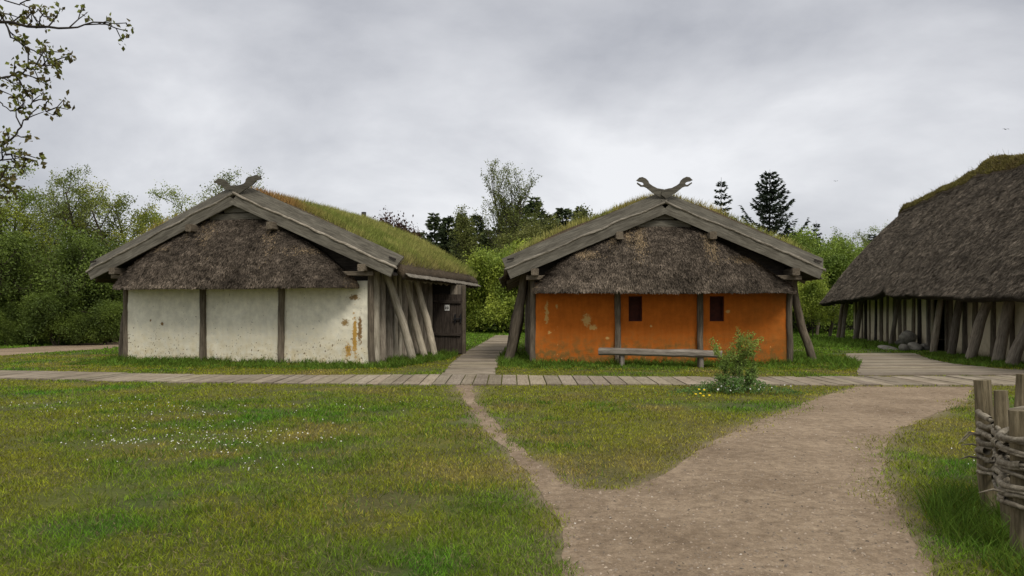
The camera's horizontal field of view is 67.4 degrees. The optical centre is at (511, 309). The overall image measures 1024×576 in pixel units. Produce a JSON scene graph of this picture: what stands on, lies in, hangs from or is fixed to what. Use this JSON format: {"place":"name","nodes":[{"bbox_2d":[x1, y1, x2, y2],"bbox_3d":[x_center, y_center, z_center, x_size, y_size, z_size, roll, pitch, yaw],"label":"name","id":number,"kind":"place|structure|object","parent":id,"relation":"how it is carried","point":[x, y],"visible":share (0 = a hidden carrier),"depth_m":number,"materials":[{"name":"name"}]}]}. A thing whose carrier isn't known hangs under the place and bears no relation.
{"place":"outdoors","nodes":[
{"label":"outdoors","id":0,"kind":"place"},
{"bbox_2d":[0,341,118,354],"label":"gravel path","id":1,"kind":"structure","parent":0,"point":[41,349],"depth_m":31.09,"materials":[{"name":"beige gravel"}]},
{"bbox_2d":[1,325,898,349],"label":"meadow grass","id":2,"kind":"structure","parent":0,"point":[794,333],"depth_m":42.53,"materials":[{"name":"green plant"}]},
{"bbox_2d":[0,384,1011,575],"bbox_3d":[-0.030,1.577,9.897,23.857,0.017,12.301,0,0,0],"label":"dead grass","id":3,"kind":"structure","parent":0,"point":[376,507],"depth_m":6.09,"materials":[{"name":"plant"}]},
{"bbox_2d":[0,324,1023,575],"bbox_3d":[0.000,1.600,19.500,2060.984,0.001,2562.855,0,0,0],"label":"ground","id":4,"kind":"structure","parent":0,"point":[160,504],"depth_m":7.91,"materials":[{"name":"green plant"}]},
{"bbox_2d":[0,273,14,341],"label":"shrub","id":5,"kind":"object","parent":4,"relation":"on","point":[4,302],"visible":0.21,"depth_m":34.03,"materials":[{"name":"green plant"}]},
{"bbox_2d":[0,308,28,345],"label":"shrub","id":6,"kind":"object","parent":4,"relation":"on","point":[6,333],"visible":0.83,"depth_m":33.24,"materials":[{"name":"green plant"}]},
{"bbox_2d":[0,298,47,344],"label":"shrub","id":7,"kind":"object","parent":4,"relation":"on","point":[12,306],"visible":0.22,"depth_m":33.47,"materials":[{"name":"green plant"}]},
{"bbox_2d":[0,225,50,308],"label":"dark tree","id":8,"kind":"object","parent":4,"relation":"on","point":[18,247],"visible":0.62,"depth_m":33.41,"materials":[{"name":"green plant"}]},
{"bbox_2d":[0,161,64,342],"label":"broadleaf tree","id":9,"kind":"object","parent":4,"relation":"on","point":[24,204],"visible":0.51,"depth_m":35.98,"materials":[{"name":"green plant"}]},
{"bbox_2d":[3,180,80,262],"bbox_3d":[-28.219,-3.015,45.478,6.272,9.366,7.062,0,0,-16],"label":"broadleaf tree","id":10,"kind":"object","parent":4,"relation":"on","point":[43,218],"visible":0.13,"depth_m":45.48,"materials":[{"name":"green plant"}]},
{"bbox_2d":[13,286,87,345],"bbox_3d":[-20.124,0.277,33.410,2.936,2.749,2.633,0,0,29],"label":"shrub","id":11,"kind":"object","parent":4,"relation":"on","point":[43,317],"visible":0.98,"depth_m":32.92,"materials":[{"name":"green plant"}]},
{"bbox_2d":[0,210,122,343],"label":"dark tree","id":12,"kind":"object","parent":4,"relation":"on","point":[71,257],"visible":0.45,"depth_m":34.01,"materials":[{"name":"green plant"}]},
{"bbox_2d":[0,0,133,203],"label":"budding tree","id":13,"kind":"object","parent":4,"relation":"on","point":[56,63],"visible":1,"depth_m":6.25,"materials":[{"name":"green plant"}]},
{"bbox_2d":[17,163,129,270],"bbox_3d":[-21.913,-3.015,39.480,6.272,9.366,7.062,0,0,27],"label":"broadleaf tree","id":14,"kind":"object","parent":4,"relation":"on","point":[81,211],"visible":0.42,"depth_m":38.34,"materials":[{"name":"green plant"}]},
{"bbox_2d":[60,309,95,344],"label":"shrub","id":15,"kind":"object","parent":4,"relation":"on","point":[83,319],"visible":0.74,"depth_m":33.58,"materials":[{"name":"green plant"}]},
{"bbox_2d":[39,229,124,341],"bbox_3d":[-18.863,-1.143,36.778,6.629,5.697,6.011,0,0,-36],"label":"dark tree","id":16,"kind":"object","parent":4,"relation":"on","point":[98,291],"visible":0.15,"depth_m":34.95,"materials":[{"name":"green plant"}]},
{"bbox_2d":[75,298,122,344],"bbox_3d":[-18.132,0.499,34.407,2.191,2.288,2.444,0,0,4],"label":"shrub","id":17,"kind":"object","parent":4,"relation":"on","point":[105,328],"visible":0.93,"depth_m":33.99,"materials":[{"name":"green plant"}]},
{"bbox_2d":[41,179,175,251],"bbox_3d":[-20.560,-2.676,40.069,7.059,8.718,5.499,0,0,-36],"label":"broadleaf tree","id":18,"kind":"object","parent":4,"relation":"on","point":[137,222],"visible":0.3,"depth_m":39.67,"materials":[{"name":"green plant"}]},
{"bbox_2d":[140,181,203,225],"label":"broadleaf tree","id":19,"kind":"object","parent":4,"relation":"on","point":[171,191],"visible":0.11,"depth_m":43.45,"materials":[{"name":"green plant"}]},
{"bbox_2d":[197,166,268,202],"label":"broadleaf tree","id":20,"kind":"object","parent":4,"relation":"on","point":[220,186],"visible":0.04,"depth_m":45.35,"materials":[{"name":"green plant"}]},
{"bbox_2d":[85,175,480,364],"bbox_3d":[-7.046,-1.143,27.134,10.622,5.753,10.864,0,0,14],"label":"turf roofed hut","id":21,"kind":"object","parent":4,"relation":"on","point":[245,270],"visible":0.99,"depth_m":22.75,"materials":[{"name":"white paint"}]},
{"bbox_2d":[433,294,461,352],"bbox_3d":[-2.273,0.515,27.016,1.103,2.070,0.149,0,0,14],"label":"door","id":22,"kind":"structure","parent":21,"relation":"in","point":[447,308],"depth_m":27.02,"materials":[{"name":"brown wood"}]},
{"bbox_2d":[373,205,421,237],"bbox_3d":[-8.270,-2.253,48.039,6.440,8.114,5.422,0,0,-30],"label":"copper shrub","id":23,"kind":"object","parent":4,"relation":"on","point":[396,224],"depth_m":47.18,"materials":[{"name":"brown plant"}]},
{"bbox_2d":[415,232,431,242],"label":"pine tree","id":24,"kind":"object","parent":4,"relation":"on","point":[424,237],"visible":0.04,"depth_m":69.90,"materials":[{"name":"green plant"}]},
{"bbox_2d":[422,212,446,244],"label":"pine tree","id":25,"kind":"object","parent":4,"relation":"on","point":[436,224],"visible":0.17,"depth_m":73.74,"materials":[{"name":"green plant"}]},
{"bbox_2d":[432,216,459,255],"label":"pine tree","id":26,"kind":"object","parent":4,"relation":"on","point":[442,239],"visible":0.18,"depth_m":70.56,"materials":[{"name":"green plant"}]},
{"bbox_2d":[446,212,476,264],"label":"pine tree","id":27,"kind":"object","parent":4,"relation":"on","point":[450,244],"visible":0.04,"depth_m":69.64,"materials":[{"name":"green plant"}]},
{"bbox_2d":[446,204,482,266],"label":"poplar tree","id":28,"kind":"object","parent":4,"relation":"on","point":[465,238],"visible":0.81,"depth_m":59.87,"materials":[{"name":"green plant"}]},
{"bbox_2d":[442,335,507,374],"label":"boardwalk","id":29,"kind":"structure","parent":4,"relation":"on","point":[481,358],"depth_m":23.91,"materials":[{"name":"grey wood"}]},
{"bbox_2d":[470,215,487,248],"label":"pine tree","id":30,"kind":"object","parent":4,"relation":"on","point":[476,220],"visible":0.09,"depth_m":72.59,"materials":[{"name":"green plant"}]},
{"bbox_2d":[466,277,506,331],"bbox_3d":[-2.255,-0.598,54.103,6.339,4.540,5.607,0,0,-25],"label":"shrub","id":31,"kind":"object","parent":4,"relation":"on","point":[469,323],"visible":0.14,"depth_m":52.41,"materials":[{"name":"green plant"}]},
{"bbox_2d":[476,230,496,252],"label":"pine tree","id":32,"kind":"object","parent":4,"relation":"on","point":[484,237],"visible":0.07,"depth_m":69.64,"materials":[{"name":"green plant"}]},
{"bbox_2d":[463,243,524,332],"bbox_3d":[-0.083,-1.453,51.947,7.788,6.306,8.805,0,0,0],"label":"shrub","id":33,"kind":"object","parent":4,"relation":"on","point":[485,266],"visible":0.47,"depth_m":50.08,"materials":[{"name":"green plant"}]},
{"bbox_2d":[491,207,509,249],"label":"pine tree","id":34,"kind":"object","parent":4,"relation":"on","point":[502,221],"visible":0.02,"depth_m":75.51,"materials":[{"name":"green plant"}]},
{"bbox_2d":[28,398,974,468],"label":"daisies","id":35,"kind":"object","parent":4,"relation":"on","point":[213,438],"visible":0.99,"depth_m":9.30,"materials":[{"name":"white plant"}]},
{"bbox_2d":[0,370,1015,385],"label":"boardwalk","id":36,"kind":"structure","parent":4,"relation":"on","point":[550,380],"depth_m":17.14,"materials":[{"name":"grey wood"}]},
{"bbox_2d":[474,158,543,250],"bbox_3d":[-0.093,-5.198,60.267,5.622,13.707,5.806,0,0,-34],"label":"poplar tree","id":37,"kind":"object","parent":4,"relation":"on","point":[513,215],"visible":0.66,"depth_m":59.54,"materials":[{"name":"green plant"}]},
{"bbox_2d":[490,234,531,331],"bbox_3d":[1.509,-1.697,51.928,9.509,6.810,8.411,0,0,41],"label":"shrub","id":38,"kind":"object","parent":4,"relation":"on","point":[513,299],"visible":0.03,"depth_m":49.71,"materials":[{"name":"green plant"}]},
{"bbox_2d":[512,206,530,238],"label":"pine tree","id":39,"kind":"object","parent":4,"relation":"on","point":[521,216],"visible":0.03,"depth_m":74.35,"materials":[{"name":"green plant"}]},
{"bbox_2d":[494,209,564,329],"bbox_3d":[1.650,-2.797,55.763,8.833,9.227,9.416,0,0,0],"label":"willow tree","id":40,"kind":"object","parent":4,"relation":"on","point":[520,236],"visible":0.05,"depth_m":55.14,"materials":[{"name":"green plant"}]},
{"bbox_2d":[511,217,549,244],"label":"willow tree","id":41,"kind":"object","parent":4,"relation":"on","point":[529,231],"depth_m":56.35,"materials":[{"name":"green plant"}]},
{"bbox_2d":[520,196,546,226],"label":"pine tree","id":42,"kind":"object","parent":4,"relation":"on","point":[530,206],"visible":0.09,"depth_m":71.78,"materials":[{"name":"green plant"}]},
{"bbox_2d":[62,336,1023,575],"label":"tall grass","id":43,"kind":"structure","parent":4,"relation":"on","point":[521,360],"depth_m":21.15,"materials":[{"name":"green plant"}]},
{"bbox_2d":[535,213,560,231],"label":"pine tree","id":44,"kind":"object","parent":4,"relation":"on","point":[557,219],"visible":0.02,"depth_m":69.71,"materials":[{"name":"green plant"}]},
{"bbox_2d":[519,203,594,244],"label":"willow tree","id":45,"kind":"object","parent":4,"relation":"on","point":[580,216],"visible":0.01,"depth_m":51.93,"materials":[{"name":"green plant"}]},
{"bbox_2d":[552,207,572,228],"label":"pine tree","id":46,"kind":"object","parent":4,"relation":"on","point":[568,214],"visible":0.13,"depth_m":73.69,"materials":[{"name":"green plant"}]},
{"bbox_2d":[568,206,586,223],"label":"pine tree","id":47,"kind":"object","parent":4,"relation":"on","point":[577,212],"depth_m":70.65,"materials":[{"name":"green plant"}]},
{"bbox_2d":[598,348,721,367],"bbox_3d":[4.081,1.359,21.251,3.342,0.542,0.453,0,0,12],"label":"bench","id":48,"kind":"object","parent":4,"relation":"on","point":[700,355],"visible":0.92,"depth_m":21.10,"materials":[{"name":"grey wood"}]},
{"bbox_2d":[499,177,825,362],"bbox_3d":[4.456,-1.043,26.792,9.730,5.548,10.816,0,0,0],"label":"turf roofed hut","id":49,"kind":"object","parent":4,"relation":"on","point":[659,268],"visible":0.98,"depth_m":22.41,"materials":[{"name":"orange paint"}]},
{"bbox_2d":[629,296,641,320],"bbox_3d":[3.630,-0.010,22.712,0.412,0.740,0.157,0,0,0],"label":"window","id":50,"kind":"structure","parent":49,"relation":"in","point":[635,302],"depth_m":22.76,"materials":[{"name":"paint"}]},
{"bbox_2d":[710,296,723,320],"bbox_3d":[6.030,-0.010,22.712,0.432,0.740,0.157,0,0,0],"label":"window","id":51,"kind":"structure","parent":49,"relation":"in","point":[716,302],"depth_m":22.76,"materials":[{"name":"paint"}]},
{"bbox_2d":[712,181,736,218],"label":"spruce tree","id":52,"kind":"object","parent":4,"relation":"on","point":[720,203],"visible":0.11,"depth_m":59.82,"materials":[{"name":"green plant"}]},
{"bbox_2d":[622,374,843,396],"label":"weeds","id":53,"kind":"object","parent":4,"relation":"on","point":[731,384],"visible":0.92,"depth_m":14.58,"materials":[{"name":"green plant"}]},
{"bbox_2d":[709,329,763,390],"bbox_3d":[4.331,0.967,14.972,1.007,1.276,1.025,0,0,0],"label":"bush","id":54,"kind":"object","parent":4,"relation":"on","point":[743,352],"visible":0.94,"depth_m":14.82,"materials":[{"name":"green plant"}]},
{"bbox_2d":[739,171,809,237],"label":"spruce tree","id":55,"kind":"object","parent":4,"relation":"on","point":[766,208],"visible":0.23,"depth_m":59.53,"materials":[{"name":"green plant"}]},
{"bbox_2d":[812,224,825,247],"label":"spruce tree","id":56,"kind":"object","parent":4,"relation":"on","point":[815,226],"visible":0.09,"depth_m":69.88,"materials":[{"name":"green plant"}]},
{"bbox_2d":[778,225,862,332],"bbox_3d":[20.617,-1.982,51.824,7.912,7.389,10.377,0,0,29],"label":"broadleaf tree","id":57,"kind":"object","parent":4,"relation":"on","point":[833,266],"visible":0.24,"depth_m":49.77,"materials":[{"name":"green plant"}]},
{"bbox_2d":[792,271,850,336],"bbox_3d":[17.348,-0.580,43.658,2.817,4.472,3.675,0,0,-34],"label":"bush","id":58,"kind":"object","parent":4,"relation":"on","point":[812,293],"visible":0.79,"depth_m":43.29,"materials":[{"name":"green plant"}]},
{"bbox_2d":[793,320,852,329],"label":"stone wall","id":59,"kind":"structure","parent":4,"relation":"on","point":[833,328],"depth_m":59.77,"materials":[{"name":"grey stone"}]},
{"bbox_2d":[792,235,861,332],"bbox_3d":[19.483,-1.561,49.501,9.156,6.520,6.981,0,0,4],"label":"broadleaf tree","id":60,"kind":"object","parent":4,"relation":"on","point":[850,247],"visible":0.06,"depth_m":48.46,"materials":[{"name":"green plant"}]},
{"bbox_2d":[822,226,869,329],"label":"broadleaf tree","id":61,"kind":"object","parent":4,"relation":"on","point":[863,239],"visible":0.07,"depth_m":59.55,"materials":[{"name":"green plant"}]},
{"bbox_2d":[836,239,866,329],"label":"broadleaf tree","id":62,"kind":"object","parent":4,"relation":"on","point":[861,250],"depth_m":56.60,"materials":[{"name":"green plant"}]},
{"bbox_2d":[863,234,875,246],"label":"spruce tree","id":63,"kind":"object","parent":4,"relation":"on","point":[871,237],"visible":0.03,"depth_m":71.88,"materials":[{"name":"green plant"}]},
{"bbox_2d":[859,223,887,246],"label":"broadleaf tree","id":64,"kind":"object","parent":4,"relation":"on","point":[875,229],"visible":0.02,"depth_m":61.75,"materials":[{"name":"green plant"}]},
{"bbox_2d":[877,345,898,349],"bbox_3d":[14.935,1.561,30.474,0.473,0.108,1.003,-13,15,-18],"label":"stone","id":65,"kind":"object","parent":4,"relation":"on","point":[883,347],"visible":0.65,"depth_m":30.51,"materials":[{"name":"grey stone"}]},
{"bbox_2d":[898,344,909,350],"bbox_3d":[15.079,1.496,29.535,0.398,0.303,0.348,19,23,31],"label":"stone","id":66,"kind":"object","parent":4,"relation":"on","point":[903,347],"visible":0.84,"depth_m":29.43,"materials":[{"name":"grey stone"}]},
{"bbox_2d":[899,330,916,344],"bbox_3d":[15.981,1.161,30.976,0.575,0.612,0.710,-18,-2,-19],"label":"stone","id":67,"kind":"object","parent":4,"relation":"on","point":[906,337],"visible":0.89,"depth_m":30.75,"materials":[{"name":"grey stone"}]},
{"bbox_2d":[907,342,922,350],"bbox_3d":[15.751,1.468,30.015,0.473,0.383,1.091,3,5,7],"label":"stone","id":68,"kind":"object","parent":4,"relation":"on","point":[914,345],"visible":0.78,"depth_m":29.76,"materials":[{"name":"grey stone"}]},
{"bbox_2d":[816,151,1023,364],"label":"longhouse","id":69,"kind":"structure","parent":4,"relation":"on","point":[945,262],"depth_m":27.96,"materials":[{"name":"plant"}]},
{"bbox_2d":[921,343,929,349],"bbox_3d":[16.089,1.503,30.003,0.393,0.298,0.516,-12,10,4],"label":"stone","id":70,"kind":"object","parent":4,"relation":"on","point":[925,346],"visible":0.53,"depth_m":29.81,"materials":[{"name":"grey stone"}]},
{"bbox_2d":[846,353,1023,375],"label":"boardwalk","id":71,"kind":"structure","parent":4,"relation":"on","point":[894,364],"depth_m":20.61,"materials":[{"name":"grey wood"}]},
{"bbox_2d":[958,374,1023,558],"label":"wattle fence","id":72,"kind":"object","parent":4,"relation":"on","point":[999,439],"visible":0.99,"depth_m":5.45,"materials":[{"name":"brown wood"}]},
{"bbox_2d":[0,0,1023,248],"label":"sky","id":73,"kind":"structure","parent":0,"point":[862,108],"materials":[{"name":"grey"}]},
{"bbox_2d":[456,385,973,575],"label":"dirt path","id":74,"kind":"structure","parent":0,"point":[842,420],"depth_m":6.30,"materials":[{"name":"beige gravel"}]}
]}

